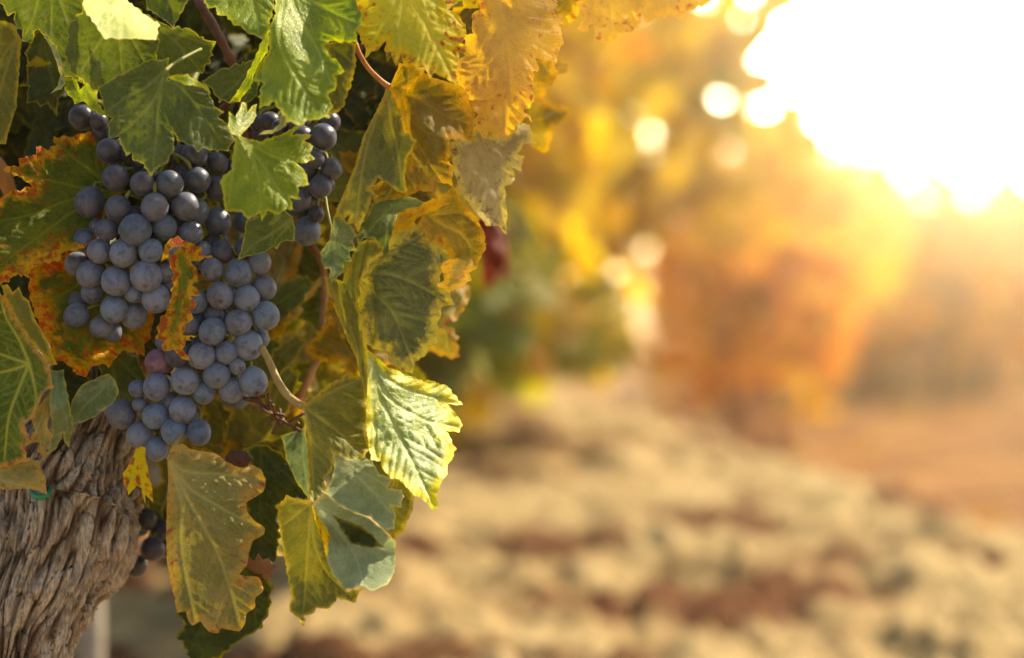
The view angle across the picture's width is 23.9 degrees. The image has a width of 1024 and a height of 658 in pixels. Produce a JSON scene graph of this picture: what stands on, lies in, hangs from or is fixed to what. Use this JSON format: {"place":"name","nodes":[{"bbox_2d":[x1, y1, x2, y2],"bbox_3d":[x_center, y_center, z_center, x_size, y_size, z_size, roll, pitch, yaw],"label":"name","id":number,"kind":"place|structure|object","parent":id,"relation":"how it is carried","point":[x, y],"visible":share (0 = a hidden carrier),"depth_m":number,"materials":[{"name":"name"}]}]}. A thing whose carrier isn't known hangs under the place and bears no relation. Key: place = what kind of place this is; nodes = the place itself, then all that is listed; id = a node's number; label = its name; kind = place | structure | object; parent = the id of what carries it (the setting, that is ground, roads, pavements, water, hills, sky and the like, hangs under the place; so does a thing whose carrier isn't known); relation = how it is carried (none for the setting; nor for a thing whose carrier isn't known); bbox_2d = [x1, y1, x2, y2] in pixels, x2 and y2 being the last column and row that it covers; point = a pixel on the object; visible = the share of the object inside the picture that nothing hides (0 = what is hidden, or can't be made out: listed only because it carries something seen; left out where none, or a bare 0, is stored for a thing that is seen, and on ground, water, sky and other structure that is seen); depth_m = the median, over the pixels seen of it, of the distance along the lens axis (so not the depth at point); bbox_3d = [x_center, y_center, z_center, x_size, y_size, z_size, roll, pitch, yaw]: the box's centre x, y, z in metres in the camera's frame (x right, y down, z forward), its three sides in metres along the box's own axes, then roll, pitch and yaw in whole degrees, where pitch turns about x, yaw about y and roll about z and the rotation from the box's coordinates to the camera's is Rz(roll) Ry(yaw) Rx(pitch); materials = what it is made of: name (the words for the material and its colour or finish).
{"place":"outdoors","nodes":[
{"label":"outdoors","id":0,"kind":"place"},
{"bbox_2d":[0,131,121,284],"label":"vine leaf","id":1,"kind":"object","parent":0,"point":[42,220],"visible":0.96,"depth_m":1.26,"materials":[{"name":"plant"}]},
{"bbox_2d":[18,30,65,115],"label":"vine leaf","id":2,"kind":"object","parent":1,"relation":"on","point":[45,82],"visible":1,"depth_m":1.25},
{"bbox_2d":[0,0,83,82],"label":"vine leaf","id":3,"kind":"object","parent":2,"relation":"attached to","point":[51,19],"visible":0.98,"depth_m":1.23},
{"bbox_2d":[64,0,160,90],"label":"vine leaf","id":4,"kind":"object","parent":3,"relation":"attached to","point":[107,40],"visible":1,"depth_m":1.22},
{"bbox_2d":[65,77,107,116],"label":"vine leaf","id":5,"kind":"object","parent":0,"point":[86,94],"visible":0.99,"depth_m":1.24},
{"bbox_2d":[155,236,212,360],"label":"vine leaf","id":6,"kind":"object","parent":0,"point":[176,318],"visible":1,"depth_m":1.23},
{"bbox_2d":[166,425,265,632],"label":"vine leaf","id":7,"kind":"object","parent":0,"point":[214,529],"visible":1,"depth_m":1.23,"materials":[{"name":"plant"}]},
{"bbox_2d":[246,553,276,579],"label":"vine leaf","id":8,"kind":"object","parent":7,"relation":"attached to","point":[260,565],"visible":0.93,"depth_m":1.25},
{"bbox_2d":[208,28,235,123],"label":"leaf","id":9,"kind":"object","parent":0,"point":[218,61],"visible":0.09,"depth_m":1.43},
{"bbox_2d":[203,13,249,72],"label":"leaf","id":10,"kind":"object","parent":9,"relation":"on","point":[238,41],"visible":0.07,"depth_m":1.44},
{"bbox_2d":[237,210,294,260],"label":"vine leaf","id":11,"kind":"object","parent":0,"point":[268,231],"visible":0.95,"depth_m":1.24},
{"bbox_2d":[220,102,314,219],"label":"vine leaf","id":12,"kind":"object","parent":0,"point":[262,178],"visible":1,"depth_m":1.20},
{"bbox_2d":[281,428,309,499],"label":"vine leaf","id":13,"kind":"object","parent":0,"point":[295,446],"visible":0.91,"depth_m":1.25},
{"bbox_2d":[260,345,368,507],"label":"vine leaf","id":14,"kind":"object","parent":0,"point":[335,416],"visible":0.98,"depth_m":1.24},
{"bbox_2d":[320,196,357,282],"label":"vine leaf","id":15,"kind":"object","parent":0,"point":[337,249],"visible":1,"depth_m":1.23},
{"bbox_2d":[324,239,384,404],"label":"vine leaf","id":16,"kind":"object","parent":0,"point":[345,294],"visible":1,"depth_m":1.24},
{"bbox_2d":[334,43,475,230],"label":"vine leaf","id":17,"kind":"object","parent":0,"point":[433,118],"visible":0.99,"depth_m":1.24,"materials":[{"name":"green plant"}]},
{"bbox_2d":[357,0,466,86],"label":"vine leaf","id":18,"kind":"object","parent":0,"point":[428,36],"visible":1,"depth_m":1.22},
{"bbox_2d":[358,186,485,372],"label":"vine leaf","id":19,"kind":"object","parent":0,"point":[405,297],"visible":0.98,"depth_m":1.25,"materials":[{"name":"green plant"}]},
{"bbox_2d":[481,227,508,286],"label":"vine leaf","id":20,"kind":"object","parent":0,"point":[494,259],"visible":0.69,"depth_m":1.80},
{"bbox_2d":[38,281,1023,657],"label":"ground","id":21,"kind":"structure","parent":0,"point":[566,521],"depth_m":3.44,"materials":[{"name":"soil"}]},
{"bbox_2d":[80,600,103,657],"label":"vine stake","id":22,"kind":"object","parent":21,"relation":"on","point":[92,641],"depth_m":2.09,"materials":[{"name":"grey metal"}]},
{"bbox_2d":[0,0,364,657],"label":"grapevine","id":23,"kind":"object","parent":21,"relation":"on","point":[69,546],"visible":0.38,"depth_m":1.27,"materials":[{"name":"green plant"}]},
{"bbox_2d":[0,21,21,143],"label":"vine leaf","id":24,"kind":"object","parent":23,"relation":"attached to","point":[10,43],"visible":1,"depth_m":1.27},
{"bbox_2d":[0,458,46,493],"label":"vine leaf","id":25,"kind":"object","parent":23,"relation":"attached to","point":[28,474],"visible":1,"depth_m":1.23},
{"bbox_2d":[0,284,56,467],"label":"vine leaf","id":26,"kind":"object","parent":23,"relation":"attached to","point":[25,378],"visible":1,"depth_m":1.23,"materials":[{"name":"plant"}]},
{"bbox_2d":[29,389,53,459],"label":"vine leaf","id":27,"kind":"object","parent":23,"relation":"attached to","point":[42,435],"visible":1,"depth_m":1.23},
{"bbox_2d":[15,79,71,156],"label":"vine leaf","id":28,"kind":"object","parent":23,"relation":"attached to","point":[44,122],"visible":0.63,"depth_m":1.37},
{"bbox_2d":[46,369,73,456],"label":"vine leaf","id":29,"kind":"object","parent":23,"relation":"attached to","point":[61,416],"visible":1,"depth_m":1.24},
{"bbox_2d":[51,360,89,406],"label":"vine leaf","id":30,"kind":"object","parent":23,"relation":"attached to","point":[74,381],"visible":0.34,"depth_m":1.29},
{"bbox_2d":[28,250,153,376],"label":"vine leaf","id":31,"kind":"object","parent":23,"relation":"attached to","point":[53,285],"visible":0.62,"depth_m":1.27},
{"bbox_2d":[70,374,118,424],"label":"vine leaf","id":32,"kind":"object","parent":23,"relation":"attached to","point":[94,398],"visible":1,"depth_m":1.24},
{"bbox_2d":[98,350,145,402],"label":"vine leaf","id":33,"kind":"object","parent":23,"relation":"attached to","point":[124,370],"visible":0.52,"depth_m":1.30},
{"bbox_2d":[123,446,153,502],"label":"vine leaf","id":34,"kind":"object","parent":23,"relation":"attached to","point":[135,473],"visible":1,"depth_m":1.23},
{"bbox_2d":[129,486,167,577],"bbox_3d":[-0.202,0.108,1.352,0.027,0.060,0.036,0,1,19],"label":"grape bunch","id":35,"kind":"object","parent":23,"relation":"hanging from","point":[153,544],"visible":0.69,"depth_m":1.34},
{"bbox_2d":[140,444,170,520],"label":"vine leaf","id":36,"kind":"object","parent":23,"relation":"attached to","point":[158,490],"visible":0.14,"depth_m":1.37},
{"bbox_2d":[63,72,254,341],"bbox_3d":[-0.183,-0.073,1.273,0.102,0.161,0.064,-1,1,-21],"label":"grape bunch","id":37,"kind":"object","parent":23,"relation":"hanging from","point":[149,225],"visible":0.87,"depth_m":1.25,"materials":[{"name":"food"}]},
{"bbox_2d":[98,47,234,176],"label":"vine leaf","id":38,"kind":"object","parent":23,"relation":"attached to","point":[148,105],"visible":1,"depth_m":1.21,"materials":[{"name":"plant"}]},
{"bbox_2d":[146,0,187,28],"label":"vine leaf","id":39,"kind":"object","parent":23,"relation":"attached to","point":[169,11],"visible":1,"depth_m":1.25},
{"bbox_2d":[151,17,215,75],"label":"vine leaf","id":40,"kind":"object","parent":23,"relation":"attached to","point":[176,43],"visible":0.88,"depth_m":1.25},
{"bbox_2d":[106,230,279,461],"bbox_3d":[-0.155,-0.014,1.275,0.100,0.166,0.072,-1,2,-40],"label":"grape bunch","id":41,"kind":"object","parent":23,"relation":"hanging from","point":[236,331],"visible":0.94,"depth_m":1.25,"materials":[{"name":"food"}]},
{"bbox_2d":[243,391,304,434],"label":"dry stalk","id":42,"kind":"object","parent":41,"relation":"attached to","point":[281,421],"visible":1,"depth_m":1.25,"materials":[{"name":"plant"}]},
{"bbox_2d":[175,0,216,36],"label":"vine leaf","id":43,"kind":"object","parent":23,"relation":"attached to","point":[191,17],"visible":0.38,"depth_m":1.37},
{"bbox_2d":[176,567,273,657],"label":"vine leaf","id":44,"kind":"object","parent":23,"relation":"attached to","point":[199,639],"visible":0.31,"depth_m":1.27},
{"bbox_2d":[202,59,259,103],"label":"vine leaf","id":45,"kind":"object","parent":23,"relation":"attached to","point":[224,84],"visible":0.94,"depth_m":1.26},
{"bbox_2d":[193,386,279,455],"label":"vine leaf","id":46,"kind":"object","parent":23,"relation":"attached to","point":[217,417],"visible":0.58,"depth_m":1.33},
{"bbox_2d":[188,259,289,340],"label":"vine leaf","id":47,"kind":"object","parent":23,"relation":"attached to","point":[279,329],"visible":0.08,"depth_m":1.35,"materials":[{"name":"brown plant"}]},
{"bbox_2d":[204,0,274,40],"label":"vine leaf","id":48,"kind":"object","parent":23,"relation":"attached to","point":[253,17],"visible":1,"depth_m":1.23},
{"bbox_2d":[229,30,269,102],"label":"vine leaf","id":49,"kind":"object","parent":23,"relation":"attached to","point":[245,86],"visible":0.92,"depth_m":1.24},
{"bbox_2d":[218,367,306,458],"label":"vine leaf","id":50,"kind":"object","parent":23,"relation":"attached to","point":[248,425],"visible":0.46,"depth_m":1.32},
{"bbox_2d":[215,275,311,361],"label":"vine leaf","id":51,"kind":"object","parent":23,"relation":"attached to","point":[290,295],"visible":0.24,"depth_m":1.35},
{"bbox_2d":[216,222,320,324],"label":"vine leaf","id":52,"kind":"object","parent":23,"relation":"attached to","point":[280,271],"visible":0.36,"depth_m":1.35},
{"bbox_2d":[243,335,307,398],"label":"vine leaf","id":53,"kind":"object","parent":23,"relation":"attached to","point":[285,353],"visible":0.3,"depth_m":1.33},
{"bbox_2d":[243,444,308,577],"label":"vine leaf","id":54,"kind":"object","parent":23,"relation":"attached to","point":[274,467],"visible":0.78,"depth_m":1.26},
{"bbox_2d":[250,105,341,245],"bbox_3d":[-0.115,-0.088,1.278,0.031,0.089,0.065,-1,2,-40],"label":"grape bunch","id":55,"kind":"object","parent":23,"relation":"hanging from","point":[323,171],"visible":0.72,"depth_m":1.26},
{"bbox_2d":[253,0,363,125],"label":"vine leaf","id":56,"kind":"object","parent":23,"relation":"attached to","point":[298,68],"visible":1,"depth_m":1.21,"materials":[{"name":"plant"}]},
{"bbox_2d":[324,41,355,113],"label":"vine leaf","id":57,"kind":"object","parent":56,"relation":"attached to","point":[343,53],"visible":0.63,"depth_m":1.23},
{"bbox_2d":[292,322,341,389],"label":"vine leaf","id":58,"kind":"object","parent":23,"relation":"attached to","point":[325,376],"visible":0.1,"depth_m":1.41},
{"bbox_2d":[275,494,361,626],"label":"vine leaf","id":59,"kind":"object","parent":23,"relation":"attached to","point":[313,582],"visible":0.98,"depth_m":1.23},
{"bbox_2d":[297,243,353,277],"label":"vine leaf","id":60,"kind":"object","parent":23,"relation":"attached to","point":[308,260],"visible":0.24,"depth_m":1.41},
{"bbox_2d":[295,262,362,331],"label":"vine leaf","id":61,"kind":"object","parent":23,"relation":"attached to","point":[310,313],"visible":0.27,"depth_m":1.39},
{"bbox_2d":[310,199,357,262],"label":"vine leaf","id":62,"kind":"object","parent":23,"relation":"attached to","point":[324,238],"visible":0.14,"depth_m":1.40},
{"bbox_2d":[310,106,371,202],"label":"leaf","id":63,"kind":"object","parent":23,"relation":"attached to","point":[346,142],"visible":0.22,"depth_m":1.34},
{"bbox_2d":[305,300,391,376],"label":"vine leaf","id":64,"kind":"object","parent":23,"relation":"attached to","point":[329,344],"visible":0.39,"depth_m":1.32,"materials":[{"name":"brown plant"}]},
{"bbox_2d":[314,451,403,590],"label":"vine leaf","id":65,"kind":"object","parent":23,"relation":"attached to","point":[361,550],"visible":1,"depth_m":1.22,"materials":[{"name":"plant"}]},
{"bbox_2d":[343,69,385,131],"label":"leaf","id":66,"kind":"object","parent":23,"relation":"attached to","point":[355,107],"visible":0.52,"depth_m":1.35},
{"bbox_2d":[337,35,397,132],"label":"vine leaf","id":67,"kind":"object","parent":23,"relation":"attached to","point":[363,81],"visible":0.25,"depth_m":1.36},
{"bbox_2d":[383,478,414,538],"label":"vine leaf","id":68,"kind":"object","parent":23,"relation":"attached to","point":[403,513],"visible":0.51,"depth_m":1.27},
{"bbox_2d":[356,196,449,259],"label":"vine leaf","id":69,"kind":"object","parent":23,"relation":"attached to","point":[380,222],"visible":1,"depth_m":1.23,"materials":[{"name":"green plant"}]},
{"bbox_2d":[365,350,462,510],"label":"vine leaf","id":70,"kind":"object","parent":23,"relation":"attached to","point":[410,420],"visible":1,"depth_m":1.23,"materials":[{"name":"plant"}]},
{"bbox_2d":[427,282,470,358],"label":"vine leaf","id":71,"kind":"object","parent":23,"relation":"attached to","point":[446,344],"visible":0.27,"depth_m":1.35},
{"bbox_2d":[451,123,535,233],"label":"vine leaf","id":72,"kind":"object","parent":23,"relation":"attached to","point":[483,172],"visible":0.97,"depth_m":1.30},
{"bbox_2d":[466,82,536,138],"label":"vine leaf","id":73,"kind":"object","parent":23,"relation":"hanging from","point":[498,117],"visible":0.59,"depth_m":1.27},
{"bbox_2d":[456,0,564,106],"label":"vine leaf","id":74,"kind":"object","parent":23,"relation":"attached to","point":[508,43],"visible":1,"depth_m":1.26,"materials":[{"name":"plant"}]},
{"bbox_2d":[449,0,578,87],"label":"vine leaf","id":75,"kind":"object","parent":23,"relation":"attached to","point":[546,75],"visible":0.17,"depth_m":1.32,"materials":[{"name":"yellow plant"}]},
{"bbox_2d":[576,0,643,43],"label":"vine leaf","id":76,"kind":"object","parent":23,"relation":"attached to","point":[608,20],"visible":1,"depth_m":1.31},
{"bbox_2d":[641,0,710,21],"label":"vine leaf","id":77,"kind":"object","parent":23,"relation":"attached to","point":[651,10],"visible":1,"depth_m":1.34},
{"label":"foliage","id":78,"kind":"object","parent":23,"relation":"attached to","visible":0},
{"bbox_2d":[487,87,570,152],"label":"vine leaf","id":79,"kind":"object","parent":78,"relation":"attached to","point":[545,118],"visible":0.41,"depth_m":1.38,"materials":[{"name":"yellow plant"}]},
{"bbox_2d":[97,53,573,589],"bbox_3d":[-0.253,-0.370,3.086,0.979,1.551,0.941,1,2,40],"label":"grapevine","id":80,"kind":"object","parent":21,"relation":"on","point":[533,273],"visible":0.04,"depth_m":2.93,"materials":[{"name":"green plant"}]},
{"bbox_2d":[425,359,471,393],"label":"vine leaf","id":81,"kind":"object","parent":80,"relation":"attached to","point":[462,373],"visible":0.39,"depth_m":2.79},
{"bbox_2d":[450,290,500,324],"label":"vine leaf","id":82,"kind":"object","parent":80,"relation":"attached to","point":[487,307],"visible":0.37,"depth_m":2.88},
{"bbox_2d":[453,309,506,359],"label":"vine leaf","id":83,"kind":"object","parent":80,"relation":"attached to","point":[480,339],"visible":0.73,"depth_m":2.81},
{"bbox_2d":[486,308,528,362],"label":"vine leaf","id":84,"kind":"object","parent":80,"relation":"attached to","point":[512,339],"visible":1,"depth_m":2.82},
{"bbox_2d":[375,11,656,441],"bbox_3d":[-0.138,-0.454,4.294,1.079,1.526,0.870,0,1,0],"label":"grapevine","id":85,"kind":"object","parent":21,"relation":"on","point":[560,191],"visible":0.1,"depth_m":4.33,"materials":[{"name":"plant"}]},
{"bbox_2d":[534,307,570,339],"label":"vine leaf","id":86,"kind":"object","parent":85,"relation":"attached to","point":[547,322],"visible":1,"depth_m":3.96,"materials":[{"name":"yellow plant"}]},
{"bbox_2d":[552,353,582,382],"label":"vine leaf","id":87,"kind":"object","parent":85,"relation":"attached to","point":[568,366],"visible":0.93,"depth_m":4.14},
{"bbox_2d":[555,310,586,340],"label":"vine leaf","id":88,"kind":"object","parent":85,"relation":"attached to","point":[570,325],"visible":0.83,"depth_m":4.03,"materials":[{"name":"yellow plant"}]},
{"bbox_2d":[570,337,602,364],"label":"vine leaf","id":89,"kind":"object","parent":85,"relation":"attached to","point":[589,355],"visible":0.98,"depth_m":4.10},
{"bbox_2d":[571,269,610,311],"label":"vine leaf","id":90,"kind":"object","parent":85,"relation":"attached to","point":[594,293],"visible":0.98,"depth_m":4.09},
{"bbox_2d":[573,345,609,382],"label":"vine leaf","id":91,"kind":"object","parent":85,"relation":"attached to","point":[593,371],"visible":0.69,"depth_m":4.26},
{"bbox_2d":[591,319,618,349],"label":"vine leaf","id":92,"kind":"object","parent":85,"relation":"attached to","point":[601,340],"visible":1,"depth_m":3.94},
{"bbox_2d":[600,268,631,301],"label":"vine leaf","id":93,"kind":"object","parent":85,"relation":"attached to","point":[612,284],"visible":1,"depth_m":3.95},
{"bbox_2d":[606,319,643,363],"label":"vine leaf","id":94,"kind":"object","parent":85,"relation":"attached to","point":[626,344],"visible":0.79,"depth_m":4.12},
{"bbox_2d":[567,0,747,131],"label":"grapevine","id":95,"kind":"object","parent":21,"relation":"on","point":[655,95],"visible":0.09,"depth_m":5.71,"materials":[{"name":"plant"}]},
{"bbox_2d":[558,0,868,306],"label":"grapevine","id":96,"kind":"object","parent":21,"relation":"on","point":[682,171],"visible":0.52,"depth_m":6.75,"materials":[{"name":"plant"}]},
{"bbox_2d":[634,51,887,451],"bbox_3d":[0.819,-0.146,8.581,1.032,1.773,1.084,0,1,0],"label":"grapevine","id":97,"kind":"object","parent":21,"relation":"on","point":[763,294],"visible":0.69,"depth_m":8.43,"materials":[{"name":"orange plant"}]},
{"bbox_2d":[665,34,872,428],"bbox_3d":[1.184,-0.412,12.206,1.032,2.164,1.084,0,1,-14],"label":"grapevine","id":98,"kind":"object","parent":21,"relation":"on","point":[744,396],"visible":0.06,"depth_m":12.17,"materials":[{"name":"orange plant"}]},
{"bbox_2d":[554,356,1023,526],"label":"fallen leaves","id":99,"kind":"object","parent":21,"relation":"on","point":[984,519],"visible":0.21,"depth_m":12.02,"materials":[{"name":"orange plant"}]},
{"bbox_2d":[671,105,915,459],"bbox_3d":[1.098,-0.130,10.373,1.029,1.648,0.992,-1,1,-27],"label":"grapevine","id":100,"kind":"object","parent":21,"relation":"on","point":[778,404],"visible":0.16,"depth_m":10.27,"materials":[{"name":"plant"}]},
{"bbox_2d":[767,90,917,420],"bbox_3d":[1.710,-0.383,13.965,1.029,2.011,0.992,-1,2,-31],"label":"grapevine","id":101,"kind":"object","parent":21,"relation":"on","point":[867,209],"visible":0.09,"depth_m":13.84,"materials":[{"name":"plant"}]},
{"bbox_2d":[784,75,948,405],"bbox_3d":[2.251,-0.526,15.560,1.105,2.236,1.068,0,1,2],"label":"grapevine","id":102,"kind":"object","parent":21,"relation":"on","point":[918,317],"visible":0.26,"depth_m":15.55,"materials":[{"name":"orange plant"}]},
{"bbox_2d":[820,98,960,391],"bbox_3d":[2.615,-0.567,17.333,1.068,2.236,1.105,-1,2,-44],"label":"grapevine","id":103,"kind":"object","parent":21,"relation":"on","point":[869,377],"visible":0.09,"depth_m":17.34,"materials":[{"name":"orange plant"}]},
{"bbox_2d":[834,98,967,383],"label":"grapevine","id":104,"kind":"object","parent":21,"relation":"on","point":[894,370],"visible":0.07,"depth_m":18.53,"materials":[{"name":"orange plant"}]},
{"bbox_2d":[900,276,976,381],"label":"grapevine","id":105,"kind":"object","parent":21,"relation":"on","point":[933,350],"visible":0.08,"depth_m":19.20,"materials":[{"name":"orange plant"}]},
{"bbox_2d":[858,144,1023,399],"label":"grapevine","id":106,"kind":"object","parent":21,"relation":"on","point":[987,271],"visible":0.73,"depth_m":16.26,"materials":[{"name":"orange plant"}]},
{"bbox_2d":[892,143,1023,394],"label":"grapevine","id":107,"kind":"object","parent":21,"relation":"on","point":[992,357],"visible":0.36,"depth_m":16.92,"materials":[{"name":"orange plant"}]},
{"bbox_2d":[903,88,1023,393],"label":"grapevine","id":108,"kind":"object","parent":21,"relation":"on","point":[968,161],"visible":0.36,"depth_m":17.01,"materials":[{"name":"orange plant"}]},
{"bbox_2d":[567,0,1023,280],"label":"sky","id":109,"kind":"structure","parent":0,"point":[919,52],"materials":[{"name":"white"}]},
{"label":"vine leaf","id":110,"kind":"object","parent":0,"visible":0},
{"bbox_2d":[0,124,67,157],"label":"leaf","id":111,"kind":"object","parent":110,"relation":"attached to","point":[18,142],"visible":0.1,"depth_m":1.44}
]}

